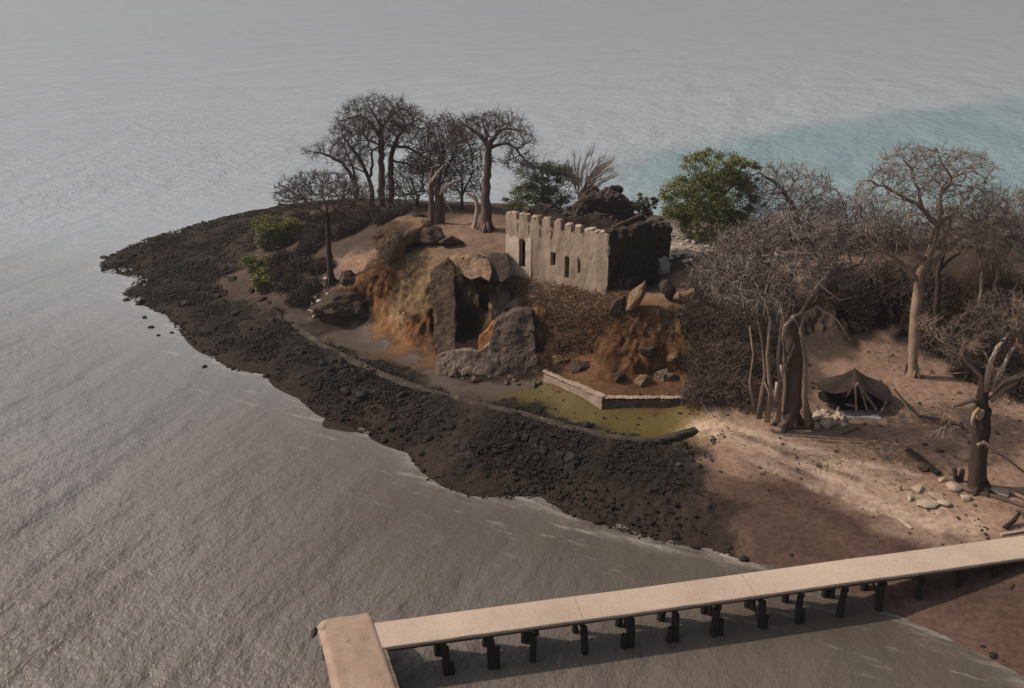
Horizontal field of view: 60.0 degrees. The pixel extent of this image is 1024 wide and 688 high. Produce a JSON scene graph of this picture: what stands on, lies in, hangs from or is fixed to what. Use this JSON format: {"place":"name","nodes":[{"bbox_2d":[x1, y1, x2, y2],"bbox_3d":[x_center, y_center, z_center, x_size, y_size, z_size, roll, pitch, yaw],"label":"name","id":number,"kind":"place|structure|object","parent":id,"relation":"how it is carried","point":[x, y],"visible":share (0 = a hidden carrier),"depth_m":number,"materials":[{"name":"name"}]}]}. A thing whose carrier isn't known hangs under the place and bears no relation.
{"place":"outdoors","nodes":[
{"label":"outdoors","id":0,"kind":"place"},
{"bbox_2d":[283,312,683,444],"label":"tidal terrace","id":1,"kind":"structure","parent":0,"point":[625,422],"depth_m":61.76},
{"bbox_2d":[0,0,1023,687],"bbox_3d":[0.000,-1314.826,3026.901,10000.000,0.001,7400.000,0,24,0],"label":"water","id":2,"kind":"structure","parent":0,"point":[174,512],"depth_m":82.89,"materials":[{"name":"liquid"}]},
{"bbox_2d":[311,536,1023,687],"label":"jetty","id":3,"kind":"object","parent":2,"relation":"in","point":[354,648],"visible":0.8,"depth_m":41.54,"materials":[{"name":"concrete"}]},
{"bbox_2d":[99,199,1022,637],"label":"rocky shore","id":4,"kind":"structure","parent":0,"point":[712,518],"depth_m":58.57,"materials":[{"name":"stone"}]},
{"bbox_2d":[146,200,1023,558],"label":"ground","id":5,"kind":"structure","parent":0,"point":[850,484],"depth_m":57.35,"materials":[{"name":"soil"}]},
{"bbox_2d":[237,254,271,274],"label":"shrub","id":6,"kind":"object","parent":5,"relation":"on","point":[246,261],"visible":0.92,"depth_m":83.22,"materials":[{"name":"green plant"}]},
{"bbox_2d":[248,262,276,293],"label":"shrub","id":7,"kind":"object","parent":5,"relation":"on","point":[260,284],"visible":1,"depth_m":79.88,"materials":[{"name":"green plant"}]},
{"bbox_2d":[246,210,300,251],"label":"shrub","id":8,"kind":"object","parent":5,"relation":"on","point":[267,227],"visible":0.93,"depth_m":88.64,"materials":[{"name":"green plant"}]},
{"bbox_2d":[266,246,291,269],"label":"scrub","id":9,"kind":"object","parent":5,"relation":"on","point":[278,257],"visible":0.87,"depth_m":84.56,"materials":[{"name":"brown plant"}]},
{"bbox_2d":[264,229,295,252],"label":"scrub","id":10,"kind":"object","parent":5,"relation":"on","point":[275,245],"visible":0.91,"depth_m":88.44,"materials":[{"name":"brown plant"}]},
{"bbox_2d":[271,268,306,294],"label":"scrub","id":11,"kind":"object","parent":5,"relation":"on","point":[289,282],"visible":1,"depth_m":79.01,"materials":[{"name":"brown plant"}]},
{"bbox_2d":[281,282,313,308],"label":"scrub","id":12,"kind":"object","parent":5,"relation":"on","point":[293,297],"visible":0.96,"depth_m":76.68,"materials":[{"name":"brown plant"}]},
{"bbox_2d":[283,252,314,273],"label":"scrub","id":13,"kind":"object","parent":5,"relation":"on","point":[301,263],"visible":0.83,"depth_m":81.10,"materials":[{"name":"brown plant"}]},
{"bbox_2d":[284,239,319,262],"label":"scrub","id":14,"kind":"object","parent":5,"relation":"on","point":[298,251],"visible":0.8,"depth_m":83.51,"materials":[{"name":"brown plant"}]},
{"bbox_2d":[294,219,323,241],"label":"scrub","id":15,"kind":"object","parent":5,"relation":"on","point":[305,229],"visible":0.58,"depth_m":87.76,"materials":[{"name":"brown plant"}]},
{"bbox_2d":[294,229,325,255],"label":"scrub","id":16,"kind":"object","parent":5,"relation":"on","point":[315,238],"visible":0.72,"depth_m":84.28,"materials":[{"name":"brown plant"}]},
{"bbox_2d":[294,273,327,302],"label":"scrub","id":17,"kind":"object","parent":5,"relation":"on","point":[314,283],"visible":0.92,"depth_m":77.08,"materials":[{"name":"brown plant"}]},
{"bbox_2d":[303,254,336,276],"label":"scrub","id":18,"kind":"object","parent":5,"relation":"on","point":[319,266],"visible":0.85,"depth_m":79.47,"materials":[{"name":"brown plant"}]},
{"bbox_2d":[272,166,381,288],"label":"baobab tree","id":19,"kind":"object","parent":5,"relation":"on","point":[330,278],"visible":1,"depth_m":73.62,"materials":[{"name":"brown plant"}]},
{"bbox_2d":[299,132,370,208],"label":"leaning tree","id":20,"kind":"object","parent":5,"relation":"on","point":[319,149],"visible":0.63,"depth_m":91.41,"materials":[{"name":"brown plant"}]},
{"bbox_2d":[311,292,366,323],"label":"boulder","id":21,"kind":"object","parent":5,"relation":"on","point":[341,308],"visible":0.98,"depth_m":73.99,"materials":[{"name":"stone"}]},
{"bbox_2d":[323,221,356,241],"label":"scrub","id":22,"kind":"object","parent":5,"relation":"on","point":[339,232],"visible":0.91,"depth_m":84.13,"materials":[{"name":"brown plant"}]},
{"bbox_2d":[340,213,370,234],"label":"scrub","id":23,"kind":"object","parent":5,"relation":"on","point":[360,222],"visible":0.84,"depth_m":84.95,"materials":[{"name":"brown plant"}]},
{"bbox_2d":[325,112,393,205],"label":"baobab tree","id":24,"kind":"object","parent":5,"relation":"on","point":[360,156],"visible":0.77,"depth_m":88.93,"materials":[{"name":"brown plant"}]},
{"bbox_2d":[329,87,424,206],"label":"baobab tree","id":25,"kind":"object","parent":5,"relation":"on","point":[381,165],"visible":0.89,"depth_m":86.88,"materials":[{"name":"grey plant"}]},
{"bbox_2d":[368,206,402,226],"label":"scrub","id":26,"kind":"object","parent":5,"relation":"on","point":[383,217],"visible":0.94,"depth_m":84.93,"materials":[{"name":"brown plant"}]},
{"bbox_2d":[372,215,433,249],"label":"boulder","id":27,"kind":"object","parent":5,"relation":"on","point":[408,227],"visible":0.67,"depth_m":75.73,"materials":[{"name":"stone"}]},
{"bbox_2d":[372,101,439,207],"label":"baobab tree","id":28,"kind":"object","parent":5,"relation":"on","point":[394,146],"visible":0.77,"depth_m":86.76,"materials":[{"name":"brown plant"}]},
{"bbox_2d":[373,152,442,206],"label":"bare tree","id":29,"kind":"object","parent":5,"relation":"on","point":[402,193],"visible":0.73,"depth_m":88.16,"materials":[{"name":"brown plant"}]},
{"bbox_2d":[413,226,444,244],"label":"boulder","id":30,"kind":"object","parent":5,"relation":"on","point":[429,235],"visible":0.76,"depth_m":74.82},
{"bbox_2d":[403,105,471,207],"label":"bare tree","id":31,"kind":"object","parent":5,"relation":"on","point":[432,123],"visible":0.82,"depth_m":85.45,"materials":[{"name":"brown plant"}]},
{"bbox_2d":[428,164,460,224],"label":"broken tree","id":32,"kind":"object","parent":5,"relation":"on","point":[440,198],"visible":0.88,"depth_m":81.18,"materials":[{"name":"grey plant"}]},
{"bbox_2d":[424,120,492,209],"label":"bare tree","id":33,"kind":"object","parent":5,"relation":"on","point":[466,153],"visible":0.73,"depth_m":85.51,"materials":[{"name":"brown plant"}]},
{"bbox_2d":[429,257,491,375],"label":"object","id":34,"kind":"structure","parent":5,"relation":"on","point":[451,356],"depth_m":66.18,"materials":[{"name":"stone"}]},
{"bbox_2d":[441,104,540,232],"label":"baobab tree","id":35,"kind":"object","parent":5,"relation":"on","point":[485,225],"visible":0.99,"depth_m":76.23,"materials":[{"name":"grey plant"}]},
{"bbox_2d":[290,323,697,444],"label":"sea wall","id":36,"kind":"structure","parent":5,"relation":"on","point":[656,440],"depth_m":60.35,"materials":[{"name":"stone"}]},
{"bbox_2d":[486,306,538,376],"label":"fallen wall","id":37,"kind":"structure","parent":5,"relation":"on","point":[512,340],"depth_m":65.44,"materials":[{"name":"stone"}]},
{"bbox_2d":[478,313,508,349],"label":"earth ledge","id":38,"kind":"object","parent":37,"relation":"on","point":[484,336],"visible":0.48,"depth_m":66.23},
{"bbox_2d":[501,155,584,215],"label":"green tree","id":39,"kind":"object","parent":5,"relation":"on","point":[548,168],"visible":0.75,"depth_m":80.67,"materials":[{"name":"green plant"}]},
{"bbox_2d":[505,203,649,296],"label":"fort ruin","id":40,"kind":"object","parent":5,"relation":"on","point":[549,244],"visible":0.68,"depth_m":67.96,"materials":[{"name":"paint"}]},
{"bbox_2d":[611,259,644,293],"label":"climbing shrub","id":41,"kind":"object","parent":40,"relation":"attached to","point":[623,282],"visible":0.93,"depth_m":66.75,"materials":[{"name":"brown plant"}]},
{"bbox_2d":[621,251,655,288],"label":"climbing shrub","id":42,"kind":"object","parent":40,"relation":"attached to","point":[639,267],"visible":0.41,"depth_m":67.16,"materials":[{"name":"brown plant"}]},
{"bbox_2d":[638,253,663,285],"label":"climbing shrub","id":43,"kind":"object","parent":40,"relation":"attached to","point":[654,265],"visible":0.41,"depth_m":68.35,"materials":[{"name":"brown plant"}]},
{"bbox_2d":[535,297,634,377],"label":"brush","id":44,"kind":"object","parent":5,"relation":"on","point":[578,343],"visible":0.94,"depth_m":65.16,"materials":[{"name":"plant"}]},
{"bbox_2d":[564,140,620,200],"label":"dead palm","id":45,"kind":"object","parent":5,"relation":"on","point":[593,176],"visible":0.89,"depth_m":75.63,"materials":[{"name":"grey plant"}]},
{"bbox_2d":[569,185,635,228],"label":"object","id":46,"kind":"structure","parent":5,"relation":"on","point":[614,201],"depth_m":69.12,"materials":[{"name":"stone"}]},
{"bbox_2d":[542,369,681,408],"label":"retaining wall","id":47,"kind":"structure","parent":5,"relation":"on","point":[599,400],"depth_m":60.29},
{"bbox_2d":[629,193,659,221],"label":"shrub","id":48,"kind":"object","parent":5,"relation":"on","point":[640,203],"visible":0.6,"depth_m":71.92,"materials":[{"name":"green plant"}]},
{"bbox_2d":[645,217,672,262],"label":"ruined wall","id":49,"kind":"structure","parent":5,"relation":"on","point":[659,238],"depth_m":69.57,"materials":[{"name":"stone"}]},
{"bbox_2d":[653,369,679,381],"bbox_3d":[10.901,2.423,62.485,1.784,1.328,0.895,0,24,0],"label":"boulder","id":50,"kind":"object","parent":5,"relation":"on","point":[664,375],"visible":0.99,"depth_m":62.17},
{"bbox_2d":[659,279,676,300],"bbox_3d":[11.255,-3.891,64.086,1.288,1.603,1.055,0,24,0],"label":"boulder","id":51,"kind":"object","parent":5,"relation":"on","point":[667,287],"visible":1,"depth_m":63.73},
{"bbox_2d":[676,329,716,376],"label":"scrub bush","id":52,"kind":"object","parent":5,"relation":"on","point":[689,355],"visible":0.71,"depth_m":62.11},
{"bbox_2d":[677,371,728,413],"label":"scrub bush","id":53,"kind":"object","parent":5,"relation":"on","point":[700,394],"visible":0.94,"depth_m":59.30,"materials":[{"name":"plant"}]},
{"bbox_2d":[684,281,721,316],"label":"scrub bush","id":54,"kind":"object","parent":5,"relation":"on","point":[697,293],"visible":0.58,"depth_m":64.05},
{"bbox_2d":[682,273,728,293],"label":"scrub bush","id":55,"kind":"object","parent":5,"relation":"on","point":[691,282],"visible":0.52,"depth_m":66.56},
{"bbox_2d":[682,337,738,383],"bbox_3d":[13.708,1.228,61.076,3.946,3.513,4.010,0,24,0],"label":"scrub bush","id":56,"kind":"object","parent":5,"relation":"on","point":[709,359],"visible":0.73,"depth_m":60.93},
{"bbox_2d":[655,147,768,243],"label":"green tree","id":57,"kind":"object","parent":5,"relation":"on","point":[714,183],"visible":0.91,"depth_m":74.75,"materials":[{"name":"green plant"}]},
{"bbox_2d":[687,308,740,360],"bbox_3d":[14.154,-0.583,62.437,4.176,3.675,4.191,0,24,0],"label":"scrub bush","id":58,"kind":"object","parent":5,"relation":"on","point":[713,333],"visible":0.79,"depth_m":62.25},
{"bbox_2d":[694,287,745,334],"bbox_3d":[14.931,-2.354,63.741,4.290,3.080,4.152,0,24,0],"label":"scrub bush","id":59,"kind":"object","parent":5,"relation":"on","point":[716,309],"visible":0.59,"depth_m":63.43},
{"bbox_2d":[694,360,746,410],"bbox_3d":[14.270,2.565,59.514,3.988,2.866,4.072,0,24,0],"label":"scrub bush","id":60,"kind":"object","parent":5,"relation":"on","point":[723,381],"visible":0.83,"depth_m":59.20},
{"bbox_2d":[709,334,760,381],"bbox_3d":[15.453,1.137,60.941,4.024,3.274,4.328,0,24,0],"label":"scrub bush","id":61,"kind":"object","parent":5,"relation":"on","point":[738,352],"visible":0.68,"depth_m":60.70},
{"bbox_2d":[712,305,761,355],"bbox_3d":[15.982,-0.745,62.628,4.455,3.658,4.398,0,24,0],"label":"scrub bush","id":62,"kind":"object","parent":5,"relation":"on","point":[737,328],"visible":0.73,"depth_m":62.36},
{"bbox_2d":[719,369,766,417],"bbox_3d":[15.447,3.082,58.959,3.586,2.473,3.807,10,26,22],"label":"scrub bush","id":63,"kind":"object","parent":5,"relation":"on","point":[745,396],"visible":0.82,"depth_m":58.57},
{"bbox_2d":[721,284,772,325],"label":"scrub bush","id":64,"kind":"object","parent":5,"relation":"on","point":[748,297],"visible":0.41,"depth_m":64.71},
{"bbox_2d":[734,339,777,384],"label":"scrub bush","id":65,"kind":"object","parent":5,"relation":"on","point":[758,356],"visible":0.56,"depth_m":60.68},
{"bbox_2d":[739,306,781,359],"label":"scrub bush","id":66,"kind":"object","parent":5,"relation":"on","point":[763,326],"visible":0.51,"depth_m":63.11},
{"bbox_2d":[680,197,884,432],"bbox_3d":[15.606,-1.337,54.198,10.632,15.016,9.094,-16,29,-32],"label":"tangled tree","id":67,"kind":"object","parent":5,"relation":"on","point":[792,374],"visible":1,"depth_m":52.35,"materials":[{"name":"grey plant"}]},
{"bbox_2d":[736,155,847,229],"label":"bare tree","id":68,"kind":"object","parent":5,"relation":"on","point":[787,197],"visible":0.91,"depth_m":74.65,"materials":[{"name":"grey plant"}]},
{"bbox_2d":[761,198,852,238],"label":"bare tree","id":69,"kind":"object","parent":5,"relation":"on","point":[811,211],"visible":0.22,"depth_m":75.04,"materials":[{"name":"brown plant"}]},
{"bbox_2d":[633,334,1021,524],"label":"twig litter","id":70,"kind":"object","parent":5,"relation":"on","point":[864,439],"visible":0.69,"depth_m":54.61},
{"bbox_2d":[632,342,1023,589],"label":"pebbles","id":71,"kind":"object","parent":5,"relation":"on","point":[1011,586],"visible":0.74,"depth_m":54.62,"materials":[{"name":"stone"}]},
{"bbox_2d":[803,257,856,311],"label":"scrub bush","id":72,"kind":"object","parent":5,"relation":"on","point":[832,287],"visible":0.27,"depth_m":67.72,"materials":[{"name":"brown plant"}]},
{"bbox_2d":[814,368,891,419],"bbox_3d":[22.817,3.241,58.533,5.510,2.570,4.010,-20,31,-37],"label":"tarp shelter","id":73,"kind":"object","parent":5,"relation":"on","point":[832,388],"visible":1,"depth_m":58.19,"materials":[{"name":"fabric"}]},
{"bbox_2d":[803,189,905,251],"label":"bare tree","id":74,"kind":"object","parent":5,"relation":"on","point":[832,206],"visible":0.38,"depth_m":71.75,"materials":[{"name":"brown plant"}]},
{"bbox_2d":[847,202,925,250],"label":"bare tree","id":75,"kind":"object","parent":5,"relation":"on","point":[893,232],"visible":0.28,"depth_m":73.76,"materials":[{"name":"brown plant"}]},
{"bbox_2d":[895,253,950,318],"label":"scrub bush","id":76,"kind":"object","parent":5,"relation":"on","point":[930,274],"visible":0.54,"depth_m":67.51,"materials":[{"name":"brown plant"}]},
{"bbox_2d":[917,462,929,471],"bbox_3d":[24.252,7.189,52.172,0.923,0.436,0.695,0,24,0],"label":"boulder","id":77,"kind":"object","parent":5,"relation":"on","point":[923,466],"visible":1,"depth_m":51.98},
{"bbox_2d":[905,448,941,474],"bbox_3d":[24.345,6.935,52.520,0.452,0.408,2.432,-10,26,-21],"label":"log","id":78,"kind":"object","parent":77,"relation":"on","point":[920,458],"visible":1,"depth_m":52.56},
{"bbox_2d":[902,275,952,337],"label":"scrub bush","id":79,"kind":"object","parent":5,"relation":"on","point":[928,308],"visible":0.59,"depth_m":66.93,"materials":[{"name":"brown plant"}]},
{"bbox_2d":[841,138,1015,378],"bbox_3d":[27.030,-5.120,58.972,10.943,17.112,6.427,0,24,0],"label":"baobab tree","id":80,"kind":"object","parent":5,"relation":"on","point":[928,264],"visible":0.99,"depth_m":57.12,"materials":[{"name":"brown plant"}]},
{"bbox_2d":[894,388,962,426],"bbox_3d":[26.466,4.234,56.985,1.084,0.914,4.815,-18,30,-35],"label":"fallen branch","id":81,"kind":"object","parent":5,"relation":"on","point":[938,420],"visible":0.96,"depth_m":56.47,"materials":[{"name":"wood"}]},
{"bbox_2d":[919,322,961,358],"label":"brushwood","id":82,"kind":"object","parent":5,"relation":"on","point":[930,345],"visible":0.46,"depth_m":65.37,"materials":[{"name":"brown plant"}]},
{"bbox_2d":[910,199,1006,332],"bbox_3d":[31.503,-5.090,64.305,7.113,11.357,5.378,0,24,0],"label":"dark tree","id":83,"kind":"object","parent":5,"relation":"on","point":[941,265],"visible":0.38,"depth_m":63.32,"materials":[{"name":"brown plant"}]},
{"bbox_2d":[932,328,991,366],"bbox_3d":[32.648,0.358,64.572,4.397,2.722,4.010,11,26,22],"label":"brushwood","id":84,"kind":"object","parent":5,"relation":"on","point":[972,355],"visible":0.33,"depth_m":64.09,"materials":[{"name":"brown plant"}]},
{"bbox_2d":[940,274,989,336],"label":"scrub bush","id":85,"kind":"object","parent":5,"relation":"on","point":[954,305],"visible":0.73,"depth_m":66.68,"materials":[{"name":"brown plant"}]},
{"bbox_2d":[910,282,1023,497],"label":"tree","id":86,"kind":"object","parent":5,"relation":"on","point":[980,446],"visible":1,"depth_m":46.94,"materials":[{"name":"brown plant"}]},
{"bbox_2d":[943,353,995,389],"bbox_3d":[32.205,2.016,62.059,3.957,2.758,3.859,0,24,0],"label":"brushwood","id":87,"kind":"object","parent":5,"relation":"on","point":[963,367],"visible":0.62,"depth_m":61.86,"materials":[{"name":"brown plant"}]},
{"bbox_2d":[920,220,1023,265],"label":"bare tree","id":88,"kind":"object","parent":5,"relation":"on","point":[998,252],"visible":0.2,"depth_m":73.17,"materials":[{"name":"brown plant"}]},
{"bbox_2d":[954,256,1012,329],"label":"scrub bush","id":89,"kind":"object","parent":5,"relation":"on","point":[985,277],"visible":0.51,"depth_m":66.22,"materials":[{"name":"brown plant"}]},
{"bbox_2d":[943,189,1023,317],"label":"bare tree","id":90,"kind":"object","parent":5,"relation":"on","point":[981,268],"visible":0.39,"depth_m":62.86,"materials":[{"name":"brown plant"}]},
{"bbox_2d":[945,477,1023,506],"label":"log","id":91,"kind":"object","parent":5,"relation":"on","point":[966,488],"visible":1,"depth_m":49.54,"materials":[{"name":"wood"}]},
{"bbox_2d":[956,266,1014,339],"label":"scrub bush","id":92,"kind":"object","parent":5,"relation":"on","point":[987,297],"visible":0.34,"depth_m":65.78,"materials":[{"name":"brown plant"}]},
{"bbox_2d":[962,323,1018,366],"bbox_3d":[34.866,0.174,64.448,4.517,3.400,4.458,-11,26,-23],"label":"brushwood","id":93,"kind":"object","parent":5,"relation":"on","point":[990,346],"visible":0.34,"depth_m":64.13,"materials":[{"name":"brown plant"}]},
{"bbox_2d":[975,177,1023,303],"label":"bare tree","id":94,"kind":"object","parent":5,"relation":"on","point":[1019,198],"visible":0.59,"depth_m":62.71,"materials":[{"name":"brown plant"}]},
{"bbox_2d":[984,258,1023,314],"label":"scrub bush","id":95,"kind":"object","parent":5,"relation":"on","point":[1020,285],"visible":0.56,"depth_m":66.26,"materials":[{"name":"brown plant"}]},
{"bbox_2d":[984,338,1023,375],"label":"brushwood","id":96,"kind":"object","parent":5,"relation":"on","point":[1015,361],"visible":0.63,"depth_m":62.49,"materials":[{"name":"brown plant"}]},
{"bbox_2d":[991,366,1023,405],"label":"brushwood","id":97,"kind":"object","parent":5,"relation":"on","point":[1016,390],"visible":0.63,"depth_m":59.19,"materials":[{"name":"brown plant"}]},
{"bbox_2d":[309,251,1023,413],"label":"cliff","id":98,"kind":"structure","parent":0,"point":[394,297],"depth_m":67.84,"materials":[{"name":"stone"}]},
{"bbox_2d":[376,233,404,262],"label":"boulder","id":99,"kind":"object","parent":98,"relation":"on","point":[391,247],"visible":1,"depth_m":74.01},
{"bbox_2d":[449,251,492,280],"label":"boulder","id":100,"kind":"object","parent":98,"relation":"attached to","point":[470,265],"visible":0.81,"depth_m":68.23,"materials":[{"name":"stone"}]},
{"bbox_2d":[476,252,509,281],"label":"boulder","id":101,"kind":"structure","parent":98,"relation":"on","point":[500,264],"depth_m":68.77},
{"bbox_2d":[494,290,510,315],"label":"boulder","id":102,"kind":"object","parent":98,"relation":"on","point":[502,299],"visible":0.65,"depth_m":69.50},
{"bbox_2d":[506,275,653,333],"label":"dry grass","id":103,"kind":"structure","parent":98,"relation":"on","point":[582,299],"depth_m":67.30,"materials":[{"name":"plant"}]},
{"bbox_2d":[609,295,625,322],"bbox_3d":[7.614,-2.506,63.947,1.208,2.108,0.540,0,24,0],"label":"boulder","id":104,"kind":"object","parent":98,"relation":"on","point":[617,306],"visible":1,"depth_m":63.70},
{"bbox_2d":[626,281,646,311],"bbox_3d":[8.836,-3.408,63.086,1.300,2.350,0.968,7,25,16],"label":"boulder","id":105,"kind":"object","parent":98,"relation":"on","point":[636,297],"visible":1,"depth_m":62.87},
{"bbox_2d":[617,301,697,368],"bbox_3d":[10.065,-0.691,63.435,6.690,4.261,4.013,7,25,15],"label":"brush","id":106,"kind":"object","parent":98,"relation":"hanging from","point":[655,320],"visible":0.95,"depth_m":63.04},
{"bbox_2d":[672,295,717,344],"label":"scrub bush","id":107,"kind":"object","parent":98,"relation":"on","point":[696,318],"visible":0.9,"depth_m":62.96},
{"bbox_2d":[835,272,880,330],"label":"scrub bush","id":108,"kind":"object","parent":98,"relation":"on","point":[857,295],"visible":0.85,"depth_m":67.18,"materials":[{"name":"brown plant"}]},
{"bbox_2d":[863,251,913,307],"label":"scrub bush","id":109,"kind":"object","parent":98,"relation":"on","point":[888,277],"visible":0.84,"depth_m":68.22,"materials":[{"name":"brown plant"}]},
{"bbox_2d":[314,208,1023,675],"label":"mud flat","id":110,"kind":"structure","parent":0,"point":[978,608],"depth_m":47.10,"materials":[{"name":"soil"}]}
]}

